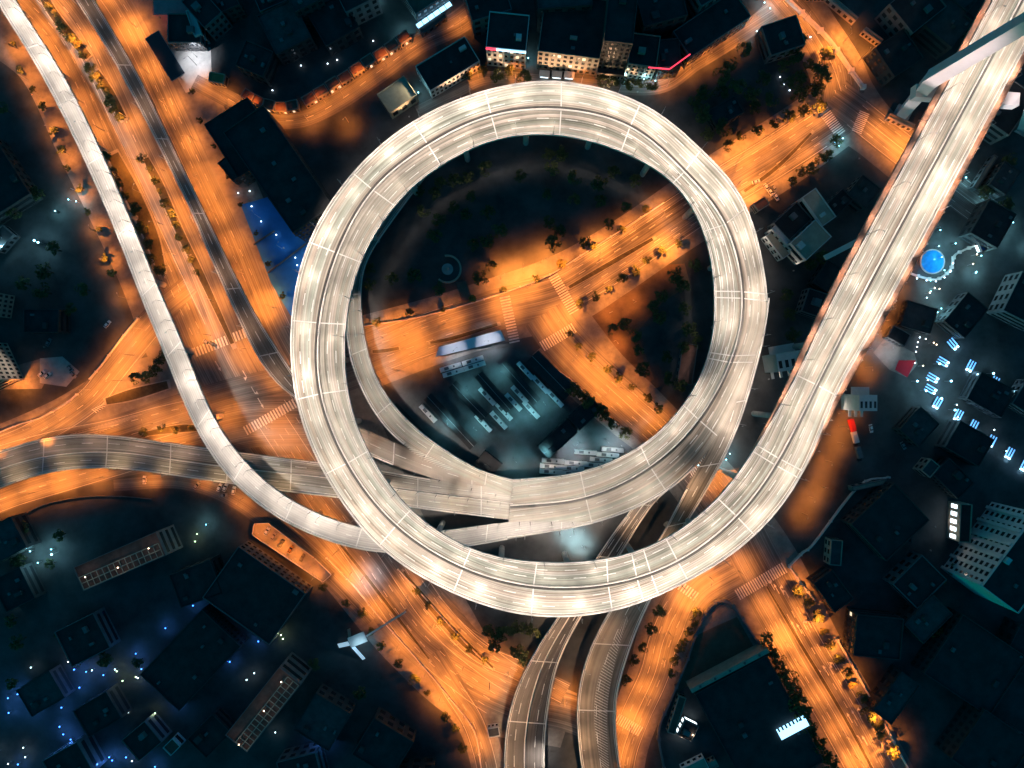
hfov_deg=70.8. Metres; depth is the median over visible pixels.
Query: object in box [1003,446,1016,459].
floor light
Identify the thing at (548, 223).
tree
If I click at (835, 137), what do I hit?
tree
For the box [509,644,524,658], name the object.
tree
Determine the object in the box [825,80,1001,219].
road
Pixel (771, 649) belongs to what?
tree
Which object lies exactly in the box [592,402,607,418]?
tree
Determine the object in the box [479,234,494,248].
tree
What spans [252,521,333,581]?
parking deck
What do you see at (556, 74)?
street kiosk
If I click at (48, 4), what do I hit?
tree
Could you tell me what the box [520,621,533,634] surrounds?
tree
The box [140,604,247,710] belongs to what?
building
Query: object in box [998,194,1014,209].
tree
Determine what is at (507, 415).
parked bus
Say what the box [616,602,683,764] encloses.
road marking
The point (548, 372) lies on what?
bus shelter
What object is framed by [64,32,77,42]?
tree
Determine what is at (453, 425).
bus shelter
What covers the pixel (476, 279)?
tree
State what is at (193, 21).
building
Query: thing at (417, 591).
tree
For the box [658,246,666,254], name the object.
tree
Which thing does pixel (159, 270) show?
tree
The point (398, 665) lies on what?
tree
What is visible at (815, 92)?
tree
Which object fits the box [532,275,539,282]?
tree
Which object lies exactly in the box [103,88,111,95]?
tree
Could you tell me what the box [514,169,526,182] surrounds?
tree
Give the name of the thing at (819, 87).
tree
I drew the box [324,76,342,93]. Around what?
shop
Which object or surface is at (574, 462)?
parked bus
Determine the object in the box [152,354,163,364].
tree
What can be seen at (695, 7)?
building
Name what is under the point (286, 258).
yard wall
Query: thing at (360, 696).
tree
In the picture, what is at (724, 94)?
tree
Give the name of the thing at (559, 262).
tree
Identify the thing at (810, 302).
building
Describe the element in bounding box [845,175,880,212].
building
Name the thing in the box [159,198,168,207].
tree
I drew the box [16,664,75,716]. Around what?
building
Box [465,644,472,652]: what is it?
tree
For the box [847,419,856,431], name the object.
truck
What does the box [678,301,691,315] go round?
tree
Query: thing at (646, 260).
tree
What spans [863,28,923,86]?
building
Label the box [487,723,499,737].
building
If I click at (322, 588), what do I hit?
tree
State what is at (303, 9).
building
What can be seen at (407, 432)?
ramp
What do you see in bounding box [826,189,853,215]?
building
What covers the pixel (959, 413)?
floor light
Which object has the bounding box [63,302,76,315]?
tree
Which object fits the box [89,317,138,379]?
roadside fence
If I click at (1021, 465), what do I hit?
floor light
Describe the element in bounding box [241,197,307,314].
blue yard ground
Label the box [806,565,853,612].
building
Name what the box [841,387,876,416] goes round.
building
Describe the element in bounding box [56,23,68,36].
tree
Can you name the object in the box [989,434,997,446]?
floor light
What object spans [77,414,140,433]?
road marking
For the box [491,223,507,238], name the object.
tree
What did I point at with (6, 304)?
building
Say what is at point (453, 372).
parked bus
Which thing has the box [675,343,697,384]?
pergola
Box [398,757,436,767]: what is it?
building
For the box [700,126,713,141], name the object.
tree
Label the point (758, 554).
road
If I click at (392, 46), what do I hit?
shop
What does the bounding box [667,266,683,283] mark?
tree
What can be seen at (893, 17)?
building
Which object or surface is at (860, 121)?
zebra crossing
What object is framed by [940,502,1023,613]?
building
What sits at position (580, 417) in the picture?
garage
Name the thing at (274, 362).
dark ramp
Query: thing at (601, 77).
tree
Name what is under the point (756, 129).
tree
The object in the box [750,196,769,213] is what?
building
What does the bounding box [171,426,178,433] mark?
tree
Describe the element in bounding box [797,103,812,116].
tree
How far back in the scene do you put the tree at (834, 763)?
369.88 m
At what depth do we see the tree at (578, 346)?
376.31 m
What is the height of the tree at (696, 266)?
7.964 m
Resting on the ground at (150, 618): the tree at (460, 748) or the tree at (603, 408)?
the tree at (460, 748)
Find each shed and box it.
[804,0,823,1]
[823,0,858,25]
[848,479,886,490]
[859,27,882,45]
[884,113,914,131]
[967,154,997,191]
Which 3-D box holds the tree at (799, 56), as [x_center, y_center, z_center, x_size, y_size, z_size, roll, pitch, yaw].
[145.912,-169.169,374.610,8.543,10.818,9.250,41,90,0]
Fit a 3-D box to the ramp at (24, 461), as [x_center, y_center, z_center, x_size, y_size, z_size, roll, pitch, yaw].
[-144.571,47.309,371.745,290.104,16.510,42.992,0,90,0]
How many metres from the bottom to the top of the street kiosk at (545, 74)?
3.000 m
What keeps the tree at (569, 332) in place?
on the pavement at (588, 323)
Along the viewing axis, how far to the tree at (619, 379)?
375.35 m
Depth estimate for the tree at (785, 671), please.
371.68 m
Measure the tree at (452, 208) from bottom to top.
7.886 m
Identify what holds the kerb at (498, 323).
on the pavement at (668, 190)
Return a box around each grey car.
[45,338,51,345]
[66,365,73,371]
[69,371,76,378]
[193,481,200,489]
[219,493,227,496]
[270,531,276,539]
[771,184,776,192]
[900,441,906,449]
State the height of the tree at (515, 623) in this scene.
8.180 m
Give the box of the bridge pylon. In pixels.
[893,12,1023,136]
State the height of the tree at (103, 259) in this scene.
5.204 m
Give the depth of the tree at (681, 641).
374.94 m
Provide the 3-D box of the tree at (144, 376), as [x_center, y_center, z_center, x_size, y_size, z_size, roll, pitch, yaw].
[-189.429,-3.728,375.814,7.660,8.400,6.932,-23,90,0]
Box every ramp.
[0,0,593,552]
[0,434,512,519]
[76,0,484,487]
[346,179,512,495]
[504,494,662,767]
[577,298,769,767]
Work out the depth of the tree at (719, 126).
370.41 m
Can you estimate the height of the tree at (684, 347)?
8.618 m
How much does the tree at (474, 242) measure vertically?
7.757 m
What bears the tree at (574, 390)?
on the pavement at (588, 323)
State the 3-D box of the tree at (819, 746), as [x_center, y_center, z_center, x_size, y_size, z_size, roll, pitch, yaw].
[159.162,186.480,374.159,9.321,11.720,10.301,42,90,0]
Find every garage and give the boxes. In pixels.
[537,419,577,458]
[567,398,599,429]
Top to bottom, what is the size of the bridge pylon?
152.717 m
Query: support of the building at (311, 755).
on the ground at (150, 618)
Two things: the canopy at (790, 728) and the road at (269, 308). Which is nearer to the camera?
the canopy at (790, 728)
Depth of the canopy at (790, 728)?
369.30 m
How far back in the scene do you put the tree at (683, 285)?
372.24 m
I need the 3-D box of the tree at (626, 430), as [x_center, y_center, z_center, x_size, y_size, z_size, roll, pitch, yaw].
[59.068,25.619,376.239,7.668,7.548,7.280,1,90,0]
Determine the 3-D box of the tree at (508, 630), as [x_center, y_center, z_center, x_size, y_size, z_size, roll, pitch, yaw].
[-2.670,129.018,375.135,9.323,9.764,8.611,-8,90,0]
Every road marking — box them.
[0,401,182,445]
[0,434,206,511]
[2,317,155,447]
[30,0,249,334]
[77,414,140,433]
[229,25,453,120]
[260,395,524,712]
[379,304,451,367]
[424,599,567,702]
[443,683,496,766]
[576,108,826,299]
[596,381,722,494]
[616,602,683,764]
[765,606,893,767]
[783,0,846,92]
[848,103,994,218]
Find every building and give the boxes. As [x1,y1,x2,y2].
[0,139,42,224]
[0,225,19,253]
[0,293,14,317]
[0,343,23,390]
[0,512,40,562]
[0,562,46,611]
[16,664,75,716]
[23,309,69,333]
[41,733,106,767]
[54,607,120,666]
[73,524,182,590]
[73,683,132,737]
[121,711,171,761]
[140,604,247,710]
[163,732,185,755]
[167,13,208,50]
[168,554,223,607]
[181,0,232,40]
[186,10,209,43]
[187,706,235,757]
[202,541,312,644]
[204,97,256,185]
[212,0,247,23]
[218,157,242,185]
[223,105,331,242]
[225,652,311,751]
[235,40,280,86]
[255,0,286,12]
[257,0,317,65]
[276,742,328,767]
[289,0,325,28]
[294,683,355,751]
[308,0,363,56]
[339,0,382,24]
[352,707,416,767]
[377,76,418,118]
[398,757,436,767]
[402,0,452,22]
[415,36,479,97]
[417,10,446,36]
[463,0,511,37]
[474,449,501,473]
[486,11,529,68]
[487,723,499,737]
[534,0,592,31]
[537,0,605,75]
[595,68,624,80]
[598,0,637,70]
[624,32,660,79]
[634,0,687,38]
[654,38,681,79]
[666,692,685,734]
[670,0,750,67]
[676,715,698,741]
[679,753,708,767]
[684,0,717,19]
[694,655,823,767]
[705,755,718,767]
[706,95,743,131]
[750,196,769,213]
[755,15,805,63]
[761,232,790,261]
[762,343,802,378]
[764,225,791,250]
[766,202,811,239]
[787,219,831,264]
[791,188,836,225]
[795,288,826,319]
[806,259,840,293]
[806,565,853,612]
[823,537,842,565]
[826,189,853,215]
[840,481,929,560]
[841,387,876,416]
[842,607,903,659]
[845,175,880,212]
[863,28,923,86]
[865,664,920,724]
[875,0,946,37]
[882,550,946,608]
[891,406,939,446]
[895,300,937,334]
[895,526,912,542]
[895,594,952,643]
[910,607,1023,713]
[911,0,974,59]
[912,457,939,477]
[930,456,974,499]
[934,292,988,338]
[934,419,994,466]
[934,701,1023,767]
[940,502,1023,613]
[946,501,972,542]
[958,199,1016,251]
[958,371,1016,417]
[960,0,991,39]
[977,161,1021,199]
[983,80,1023,144]
[987,271,1023,331]
[995,617,1023,673]
[1004,721,1023,767]
[1008,379,1023,416]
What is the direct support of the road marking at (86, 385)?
on the road at (115, 366)
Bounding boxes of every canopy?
[145,30,184,81]
[153,0,187,17]
[416,1,452,28]
[435,330,504,356]
[776,716,808,739]
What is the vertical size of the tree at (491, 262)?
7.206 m
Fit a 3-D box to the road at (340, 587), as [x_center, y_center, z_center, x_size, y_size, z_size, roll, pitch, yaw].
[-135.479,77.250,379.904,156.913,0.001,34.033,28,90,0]
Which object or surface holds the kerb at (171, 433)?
on the pavement at (141, 365)
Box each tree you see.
[3,613,17,627]
[5,207,22,218]
[5,678,18,689]
[8,41,16,46]
[8,634,26,650]
[9,554,27,566]
[15,276,30,290]
[16,65,24,73]
[21,520,28,533]
[28,85,35,92]
[30,184,45,200]
[32,282,50,298]
[34,261,53,279]
[38,101,46,110]
[43,2,52,11]
[44,558,56,569]
[45,240,61,255]
[49,126,58,134]
[50,9,57,16]
[52,529,65,541]
[53,17,63,27]
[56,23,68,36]
[56,145,65,153]
[62,164,69,171]
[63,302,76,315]
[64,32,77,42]
[73,282,90,295]
[74,40,81,48]
[75,183,83,192]
[78,51,87,59]
[83,62,96,73]
[84,208,90,215]
[88,72,100,82]
[95,81,104,89]
[97,651,113,666]
[100,253,108,261]
[102,94,115,106]
[102,151,111,160]
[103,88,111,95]
[106,269,116,276]
[107,103,117,113]
[109,166,117,176]
[114,112,123,121]
[114,176,123,190]
[120,191,129,199]
[128,202,141,215]
[128,372,140,384]
[130,657,143,668]
[135,152,146,163]
[135,221,148,234]
[138,427,146,437]
[139,371,152,383]
[142,237,152,249]
[145,165,152,172]
[145,253,156,264]
[148,364,162,376]
[151,175,159,184]
[152,263,165,275]
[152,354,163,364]
[156,424,165,431]
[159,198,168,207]
[159,350,165,360]
[165,208,174,217]
[171,221,179,228]
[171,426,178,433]
[174,233,182,240]
[181,244,189,253]
[187,256,194,262]
[307,658,319,670]
[318,583,327,591]
[341,599,349,607]
[352,686,366,699]
[357,608,367,617]
[362,277,375,290]
[367,627,374,635]
[371,317,380,326]
[376,641,385,650]
[384,272,398,284]
[393,659,402,667]
[405,308,413,315]
[406,267,422,281]
[408,674,420,685]
[411,587,420,595]
[417,204,430,217]
[423,690,430,695]
[424,601,430,609]
[426,229,442,242]
[428,186,440,200]
[431,212,445,225]
[432,280,445,295]
[437,618,442,625]
[440,712,450,722]
[447,200,459,213]
[448,173,462,187]
[451,633,459,639]
[451,724,459,731]
[458,742,466,754]
[462,71,471,80]
[462,171,473,183]
[465,190,475,201]
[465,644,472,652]
[467,238,478,251]
[468,294,475,301]
[471,270,488,285]
[478,65,487,76]
[478,160,491,177]
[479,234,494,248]
[481,624,492,636]
[481,656,488,664]
[485,260,496,270]
[487,639,500,652]
[489,626,505,643]
[490,68,504,82]
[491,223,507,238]
[499,286,506,291]
[499,626,515,641]
[504,65,514,74]
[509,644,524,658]
[510,620,522,633]
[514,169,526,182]
[516,68,531,82]
[517,651,529,665]
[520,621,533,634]
[529,628,541,639]
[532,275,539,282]
[541,147,554,159]
[543,215,554,228]
[544,160,559,175]
[544,233,561,252]
[551,224,565,236]
[553,144,568,161]
[556,259,566,268]
[564,381,581,396]
[565,329,573,336]
[567,168,581,184]
[574,342,582,350]
[576,299,583,308]
[577,389,588,401]
[579,236,593,248]
[580,391,594,408]
[587,352,595,361]
[590,174,608,191]
[592,291,600,301]
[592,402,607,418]
[596,73,608,87]
[599,411,609,420]
[603,365,613,372]
[604,218,614,229]
[605,286,612,292]
[606,75,619,87]
[606,323,618,335]
[607,165,621,178]
[608,417,620,429]
[614,372,622,382]
[616,273,627,282]
[617,225,625,232]
[617,317,631,331]
[619,426,632,439]
[620,201,631,211]
[620,674,632,685]
[621,76,636,90]
[628,384,636,390]
[628,654,639,665]
[629,173,641,187]
[629,328,641,342]
[631,265,640,276]
[633,344,644,355]
[634,362,649,377]
[636,78,646,87]
[638,642,647,652]
[642,204,651,212]
[642,256,651,263]
[643,393,652,402]
[644,622,657,635]
[646,78,658,90]
[647,300,659,312]
[652,310,666,325]
[652,604,667,617]
[654,289,668,302]
[654,402,662,413]
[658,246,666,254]
[661,350,672,363]
[664,371,678,386]
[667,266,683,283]
[668,668,677,678]
[669,654,680,665]
[673,380,687,391]
[674,644,685,653]
[675,239,681,247]
[676,278,690,292]
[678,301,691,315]
[678,341,689,354]
[679,638,688,646]
[681,321,698,336]
[683,626,693,636]
[688,95,702,109]
[688,258,702,271]
[689,617,698,627]
[691,607,701,617]
[692,335,703,348]
[694,103,712,122]
[696,82,712,100]
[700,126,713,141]
[712,83,728,98]
[713,68,730,85]
[715,116,733,136]
[722,56,737,70]
[723,139,733,152]
[728,78,746,94]
[737,41,752,56]
[737,131,745,140]
[743,85,761,101]
[749,101,760,114]
[751,124,764,135]
[756,69,771,85]
[760,631,773,646]
[765,90,779,106]
[766,642,777,657]
[769,118,780,128]
[771,652,786,667]
[773,660,789,678]
[777,58,789,73]
[780,76,793,87]
[780,287,794,300]
[780,671,798,689]
[782,109,795,122]
[785,327,802,342]
[786,684,802,699]
[787,176,797,186]
[788,694,807,712]
[789,49,804,64]
[790,84,808,102]
[791,69,807,86]
[792,585,804,596]
[794,706,812,723]
[795,165,806,176]
[797,33,808,49]
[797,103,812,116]
[803,58,816,70]
[803,719,818,733]
[804,81,820,97]
[804,257,817,270]
[804,597,815,608]
[805,160,818,174]
[808,728,818,738]
[812,58,828,74]
[812,71,832,87]
[812,81,825,94]
[812,96,827,112]
[813,609,824,622]
[813,737,826,754]
[814,153,828,164]
[815,250,828,264]
[819,46,834,60]
[819,628,829,635]
[821,750,831,764]
[821,755,839,767]
[824,149,833,159]
[824,639,835,650]
[830,133,843,147]
[833,654,845,664]
[841,666,853,679]
[848,681,857,689]
[855,691,867,703]
[860,707,877,724]
[871,719,884,734]
[876,732,887,741]
[886,744,900,760]
[977,184,993,199]
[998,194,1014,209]
[1001,152,1017,165]
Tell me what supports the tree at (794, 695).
on the pavement at (588, 323)
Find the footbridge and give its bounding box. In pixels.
[338,608,405,659]
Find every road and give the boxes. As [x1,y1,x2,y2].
[0,277,196,450]
[0,393,309,513]
[17,0,617,735]
[65,365,290,437]
[113,474,376,625]
[191,3,470,128]
[345,101,850,390]
[415,3,778,115]
[421,593,570,704]
[421,647,496,767]
[526,300,895,767]
[616,558,747,767]
[770,0,863,104]
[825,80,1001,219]
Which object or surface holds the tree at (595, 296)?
on the ground at (150, 618)
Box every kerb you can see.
[39,0,92,60]
[93,68,127,122]
[103,380,171,405]
[108,149,167,275]
[142,424,196,435]
[143,155,236,349]
[339,545,431,661]
[371,346,399,353]
[401,569,495,669]
[428,322,500,344]
[565,236,656,290]
[741,130,814,194]
[764,582,872,766]
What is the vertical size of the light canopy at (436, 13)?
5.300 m
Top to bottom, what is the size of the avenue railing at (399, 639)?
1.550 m
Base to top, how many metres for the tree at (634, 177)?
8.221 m
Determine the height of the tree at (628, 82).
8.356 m
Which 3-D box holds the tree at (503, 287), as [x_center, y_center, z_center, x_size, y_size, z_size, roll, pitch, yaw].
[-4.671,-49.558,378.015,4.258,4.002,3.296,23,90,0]
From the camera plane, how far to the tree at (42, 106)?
375.99 m
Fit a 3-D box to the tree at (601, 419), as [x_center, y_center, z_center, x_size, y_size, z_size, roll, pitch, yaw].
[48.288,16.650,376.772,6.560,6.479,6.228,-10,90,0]
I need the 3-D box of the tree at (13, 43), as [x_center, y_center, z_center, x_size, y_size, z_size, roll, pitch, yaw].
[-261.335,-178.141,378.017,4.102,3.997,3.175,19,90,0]
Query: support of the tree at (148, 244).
on the planting soil ground at (129, 187)
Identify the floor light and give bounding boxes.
[922,382,936,394]
[925,371,938,383]
[931,396,944,408]
[935,355,949,367]
[945,337,958,349]
[952,408,964,419]
[965,359,977,371]
[968,418,979,428]
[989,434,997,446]
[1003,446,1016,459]
[1018,458,1023,471]
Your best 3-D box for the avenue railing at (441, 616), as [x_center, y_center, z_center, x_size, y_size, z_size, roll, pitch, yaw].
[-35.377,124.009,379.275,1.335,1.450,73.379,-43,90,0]
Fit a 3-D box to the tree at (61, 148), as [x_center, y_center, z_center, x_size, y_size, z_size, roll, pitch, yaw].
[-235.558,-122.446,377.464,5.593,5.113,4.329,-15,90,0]
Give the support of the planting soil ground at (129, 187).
on the kerb at (134, 179)
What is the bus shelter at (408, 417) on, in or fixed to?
on the depot yard ground at (522, 436)
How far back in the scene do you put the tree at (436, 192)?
372.75 m
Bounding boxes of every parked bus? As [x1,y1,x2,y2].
[419,404,436,422]
[439,362,461,372]
[442,367,464,377]
[462,355,483,365]
[464,360,485,370]
[474,415,492,432]
[478,387,495,405]
[490,411,507,429]
[495,403,512,420]
[504,393,522,411]
[511,385,528,402]
[516,361,533,379]
[522,401,539,418]
[532,375,547,393]
[539,468,561,474]
[540,463,561,469]
[542,457,563,463]
[547,389,563,407]
[562,465,583,470]
[562,470,577,473]
[564,460,586,465]
[574,449,596,455]
[584,462,603,466]
[590,456,612,462]
[596,451,618,457]
[601,446,623,452]
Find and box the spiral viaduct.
[290,0,1023,616]
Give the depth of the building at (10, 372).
373.81 m
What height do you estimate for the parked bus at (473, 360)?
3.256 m
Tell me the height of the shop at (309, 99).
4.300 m
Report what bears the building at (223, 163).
on the pavement at (200, 106)
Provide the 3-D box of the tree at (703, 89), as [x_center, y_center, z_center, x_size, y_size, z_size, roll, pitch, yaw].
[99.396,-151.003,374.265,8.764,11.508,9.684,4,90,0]
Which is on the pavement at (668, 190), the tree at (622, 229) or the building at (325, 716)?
the tree at (622, 229)
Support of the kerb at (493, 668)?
on the pavement at (200, 106)
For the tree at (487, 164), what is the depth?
371.86 m
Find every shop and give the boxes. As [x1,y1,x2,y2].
[240,88,253,99]
[251,94,264,107]
[262,98,275,113]
[274,101,288,113]
[285,99,300,113]
[301,91,317,108]
[313,83,329,100]
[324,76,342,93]
[337,69,353,86]
[348,61,365,78]
[360,52,377,70]
[372,46,388,63]
[384,37,400,55]
[395,29,412,48]
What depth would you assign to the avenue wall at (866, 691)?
377.80 m
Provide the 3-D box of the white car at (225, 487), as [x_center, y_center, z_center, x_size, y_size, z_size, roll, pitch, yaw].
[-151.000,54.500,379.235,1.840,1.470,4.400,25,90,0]
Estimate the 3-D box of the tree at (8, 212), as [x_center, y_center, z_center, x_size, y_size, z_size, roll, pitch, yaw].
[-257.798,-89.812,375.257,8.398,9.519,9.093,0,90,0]
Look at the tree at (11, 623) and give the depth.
374.34 m
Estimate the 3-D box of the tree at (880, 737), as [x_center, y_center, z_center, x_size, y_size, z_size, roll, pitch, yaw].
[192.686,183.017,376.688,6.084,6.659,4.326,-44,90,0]
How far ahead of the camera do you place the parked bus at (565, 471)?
376.92 m
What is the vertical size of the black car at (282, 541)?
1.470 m
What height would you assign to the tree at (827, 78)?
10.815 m
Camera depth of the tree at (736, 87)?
371.08 m
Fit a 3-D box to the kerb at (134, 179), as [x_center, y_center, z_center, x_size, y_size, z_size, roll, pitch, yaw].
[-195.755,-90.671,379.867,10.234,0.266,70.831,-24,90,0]
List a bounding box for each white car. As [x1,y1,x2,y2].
[38,370,45,376]
[43,372,51,378]
[104,320,110,327]
[142,476,146,483]
[216,483,222,491]
[222,483,227,491]
[231,486,235,494]
[773,192,778,200]
[868,424,872,432]
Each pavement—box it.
[0,0,576,747]
[0,354,240,451]
[363,92,847,385]
[429,689,503,767]
[532,309,912,767]
[616,594,750,767]
[763,0,913,176]
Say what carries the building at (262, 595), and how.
on the ground at (150, 618)
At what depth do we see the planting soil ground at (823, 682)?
379.67 m
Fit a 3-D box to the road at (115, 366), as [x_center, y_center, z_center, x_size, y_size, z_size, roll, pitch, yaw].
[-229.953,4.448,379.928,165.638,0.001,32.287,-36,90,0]
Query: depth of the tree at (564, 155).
372.44 m
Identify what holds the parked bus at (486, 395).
on the depot yard ground at (522, 436)
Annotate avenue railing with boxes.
[325,557,481,767]
[397,568,492,669]
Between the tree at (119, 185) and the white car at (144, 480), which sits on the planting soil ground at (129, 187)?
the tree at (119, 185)
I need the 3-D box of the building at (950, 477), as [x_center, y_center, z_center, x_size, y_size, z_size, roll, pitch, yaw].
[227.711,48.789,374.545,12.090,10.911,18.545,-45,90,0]
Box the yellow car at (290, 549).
[287,545,293,553]
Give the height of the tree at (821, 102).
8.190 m
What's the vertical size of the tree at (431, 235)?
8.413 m
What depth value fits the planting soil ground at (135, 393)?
379.72 m
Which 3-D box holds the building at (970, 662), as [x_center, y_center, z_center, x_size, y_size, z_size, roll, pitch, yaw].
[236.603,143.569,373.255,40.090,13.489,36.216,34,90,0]
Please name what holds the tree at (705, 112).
on the ground at (150, 618)
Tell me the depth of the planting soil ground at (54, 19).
379.72 m
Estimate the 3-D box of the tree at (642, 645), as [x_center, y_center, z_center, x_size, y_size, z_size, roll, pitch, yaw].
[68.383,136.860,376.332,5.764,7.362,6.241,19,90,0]
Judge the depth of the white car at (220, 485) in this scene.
378.97 m
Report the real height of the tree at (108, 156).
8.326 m
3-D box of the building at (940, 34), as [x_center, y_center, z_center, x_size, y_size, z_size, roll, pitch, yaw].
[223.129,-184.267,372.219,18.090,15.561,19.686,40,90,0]
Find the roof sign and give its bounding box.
[486,48,525,53]
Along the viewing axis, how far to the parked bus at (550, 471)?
376.92 m
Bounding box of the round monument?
[438,255,461,282]
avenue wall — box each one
[788,566,814,600]
[835,638,908,767]
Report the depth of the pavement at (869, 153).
379.96 m
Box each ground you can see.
[0,0,1023,767]
[5,359,43,388]
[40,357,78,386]
[41,0,90,58]
[94,70,126,120]
[105,381,168,403]
[110,152,164,267]
[144,157,233,343]
[146,425,196,435]
[171,47,211,92]
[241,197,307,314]
[340,545,429,658]
[372,347,398,352]
[382,347,630,478]
[403,571,492,667]
[430,323,497,343]
[568,238,652,287]
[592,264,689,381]
[674,617,752,695]
[744,133,811,191]
[766,586,872,767]
[873,339,917,376]
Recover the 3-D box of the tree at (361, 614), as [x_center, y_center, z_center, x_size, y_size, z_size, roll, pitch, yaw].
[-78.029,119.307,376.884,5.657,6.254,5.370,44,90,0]
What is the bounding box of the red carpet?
[895,360,915,376]
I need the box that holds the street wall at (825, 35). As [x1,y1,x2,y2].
[785,0,866,89]
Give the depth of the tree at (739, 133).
375.26 m
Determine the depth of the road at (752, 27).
379.90 m
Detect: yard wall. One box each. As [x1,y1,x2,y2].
[253,230,307,272]
[656,598,759,767]
[788,476,890,566]
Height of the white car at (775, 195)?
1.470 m
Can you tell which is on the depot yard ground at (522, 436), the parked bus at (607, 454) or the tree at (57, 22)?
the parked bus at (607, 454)
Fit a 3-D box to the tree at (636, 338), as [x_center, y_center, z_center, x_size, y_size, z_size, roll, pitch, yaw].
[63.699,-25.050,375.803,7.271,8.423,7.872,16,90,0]
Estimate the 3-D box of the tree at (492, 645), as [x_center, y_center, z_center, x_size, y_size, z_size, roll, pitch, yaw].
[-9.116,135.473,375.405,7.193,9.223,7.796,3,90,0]
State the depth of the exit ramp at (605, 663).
369.25 m
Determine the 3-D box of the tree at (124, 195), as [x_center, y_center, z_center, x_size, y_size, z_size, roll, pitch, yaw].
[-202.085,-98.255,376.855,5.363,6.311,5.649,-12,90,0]
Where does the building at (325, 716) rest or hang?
on the ground at (150, 618)
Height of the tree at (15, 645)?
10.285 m
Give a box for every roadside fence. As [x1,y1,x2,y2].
[0,394,78,432]
[25,496,151,513]
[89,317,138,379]
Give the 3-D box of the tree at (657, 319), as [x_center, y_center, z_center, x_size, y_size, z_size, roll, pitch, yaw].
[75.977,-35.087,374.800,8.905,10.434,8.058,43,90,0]
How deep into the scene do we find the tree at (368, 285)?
372.88 m
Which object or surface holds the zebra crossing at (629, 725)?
on the road at (722, 579)
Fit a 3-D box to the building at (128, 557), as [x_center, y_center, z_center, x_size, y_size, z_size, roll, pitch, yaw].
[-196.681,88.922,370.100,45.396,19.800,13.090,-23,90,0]
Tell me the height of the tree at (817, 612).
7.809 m
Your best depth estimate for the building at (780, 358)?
365.82 m
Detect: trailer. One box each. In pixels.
[850,431,859,445]
[853,446,863,461]
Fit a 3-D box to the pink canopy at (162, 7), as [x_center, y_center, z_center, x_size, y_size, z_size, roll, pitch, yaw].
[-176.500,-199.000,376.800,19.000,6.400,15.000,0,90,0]
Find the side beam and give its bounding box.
[823,239,855,259]
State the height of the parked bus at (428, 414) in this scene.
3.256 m
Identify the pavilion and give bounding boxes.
[882,325,910,346]
[974,244,987,252]
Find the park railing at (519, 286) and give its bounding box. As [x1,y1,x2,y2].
[364,202,664,326]
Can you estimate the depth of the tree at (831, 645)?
373.97 m
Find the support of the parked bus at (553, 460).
on the depot yard ground at (522, 436)
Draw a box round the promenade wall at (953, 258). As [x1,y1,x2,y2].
[911,245,974,280]
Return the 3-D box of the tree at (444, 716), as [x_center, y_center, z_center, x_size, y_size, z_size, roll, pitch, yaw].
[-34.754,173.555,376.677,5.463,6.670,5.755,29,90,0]
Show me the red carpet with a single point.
(904, 367)
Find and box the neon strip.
[648,54,690,69]
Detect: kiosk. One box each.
[208,71,228,87]
[457,280,470,301]
[539,70,549,78]
[551,70,561,78]
[564,71,574,79]
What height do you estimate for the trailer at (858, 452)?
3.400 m
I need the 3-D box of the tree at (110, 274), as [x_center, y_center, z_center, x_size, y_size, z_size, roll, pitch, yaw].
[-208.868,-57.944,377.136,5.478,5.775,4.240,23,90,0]
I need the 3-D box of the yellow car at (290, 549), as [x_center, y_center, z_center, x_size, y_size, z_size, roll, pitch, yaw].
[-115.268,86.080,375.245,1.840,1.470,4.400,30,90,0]
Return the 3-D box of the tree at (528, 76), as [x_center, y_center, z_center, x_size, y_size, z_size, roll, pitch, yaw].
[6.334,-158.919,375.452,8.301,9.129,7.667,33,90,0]
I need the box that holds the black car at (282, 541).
[278,539,284,547]
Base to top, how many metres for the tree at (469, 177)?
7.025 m
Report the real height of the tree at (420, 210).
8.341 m
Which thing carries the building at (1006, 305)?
on the ground at (150, 618)
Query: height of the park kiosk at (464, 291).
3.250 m
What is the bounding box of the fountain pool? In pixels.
[920,249,944,273]
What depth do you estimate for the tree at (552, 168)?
372.85 m
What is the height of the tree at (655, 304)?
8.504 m
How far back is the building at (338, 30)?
368.77 m
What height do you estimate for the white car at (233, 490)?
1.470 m
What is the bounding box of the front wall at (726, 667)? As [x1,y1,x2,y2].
[686,642,769,692]
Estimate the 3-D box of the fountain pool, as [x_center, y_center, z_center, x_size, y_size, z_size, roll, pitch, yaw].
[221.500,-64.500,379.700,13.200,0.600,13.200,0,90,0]
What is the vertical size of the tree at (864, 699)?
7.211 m
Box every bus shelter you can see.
[395,403,431,439]
[424,393,476,448]
[449,381,487,420]
[475,371,513,412]
[499,361,539,404]
[526,350,573,400]
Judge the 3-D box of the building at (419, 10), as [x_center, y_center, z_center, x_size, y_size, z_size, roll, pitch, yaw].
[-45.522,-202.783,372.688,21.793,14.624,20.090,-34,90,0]
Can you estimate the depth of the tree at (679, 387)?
372.33 m
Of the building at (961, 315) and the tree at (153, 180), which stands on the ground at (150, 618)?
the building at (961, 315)
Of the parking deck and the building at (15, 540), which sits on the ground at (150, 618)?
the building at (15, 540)
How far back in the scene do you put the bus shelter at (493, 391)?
375.15 m
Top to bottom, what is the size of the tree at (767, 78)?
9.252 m
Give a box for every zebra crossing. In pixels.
[194,329,245,356]
[243,398,296,434]
[500,295,519,342]
[539,323,575,350]
[549,273,578,313]
[616,714,642,735]
[676,583,698,600]
[735,563,786,599]
[815,101,844,135]
[852,111,868,133]
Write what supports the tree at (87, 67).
on the planting soil ground at (107, 85)
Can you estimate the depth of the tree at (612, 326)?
374.04 m

